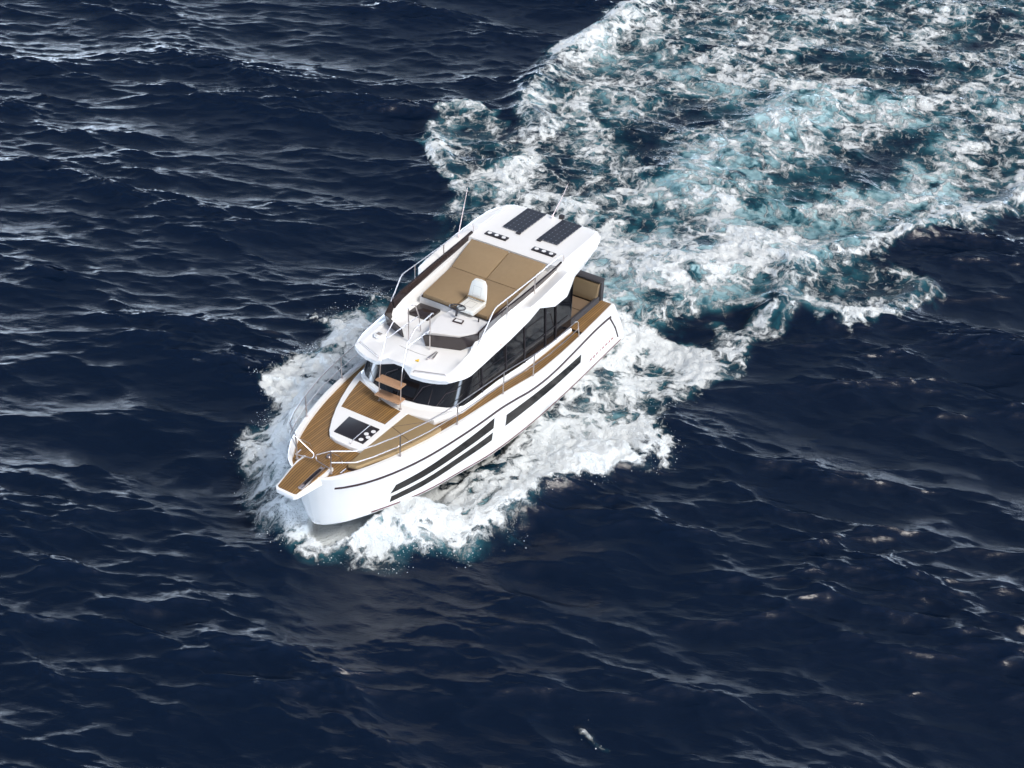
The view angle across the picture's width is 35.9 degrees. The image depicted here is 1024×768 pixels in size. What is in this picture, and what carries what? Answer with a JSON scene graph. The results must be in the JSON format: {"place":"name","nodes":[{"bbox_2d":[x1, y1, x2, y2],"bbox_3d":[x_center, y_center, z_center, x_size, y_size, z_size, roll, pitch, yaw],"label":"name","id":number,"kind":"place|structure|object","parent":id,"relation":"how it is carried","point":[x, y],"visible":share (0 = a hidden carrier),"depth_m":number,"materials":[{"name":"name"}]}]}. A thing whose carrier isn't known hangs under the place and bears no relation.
{"place":"outdoors","nodes":[
{"label":"outdoors","id":0,"kind":"place"},
{"bbox_2d":[0,0,1023,767],"bbox_3d":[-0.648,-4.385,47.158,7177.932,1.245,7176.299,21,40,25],"label":"sea","id":1,"kind":"structure","parent":0,"point":[808,552],"depth_m":41.27,"materials":[{"name":"liquid"}]},
{"bbox_2d":[276,185,623,524],"bbox_3d":[-1.581,-0.814,38.354,3.832,5.621,12.390,21,38,25],"label":"motor yacht","id":2,"kind":"object","parent":1,"relation":"on","point":[487,334],"visible":1,"depth_m":37.52,"materials":[{"name":"plastic"}]},
{"bbox_2d":[230,1,1009,748],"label":"bow spray","id":3,"kind":"object","parent":1,"relation":"on","point":[490,477],"visible":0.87,"depth_m":39.25,"materials":[{"name":"white liquid"}]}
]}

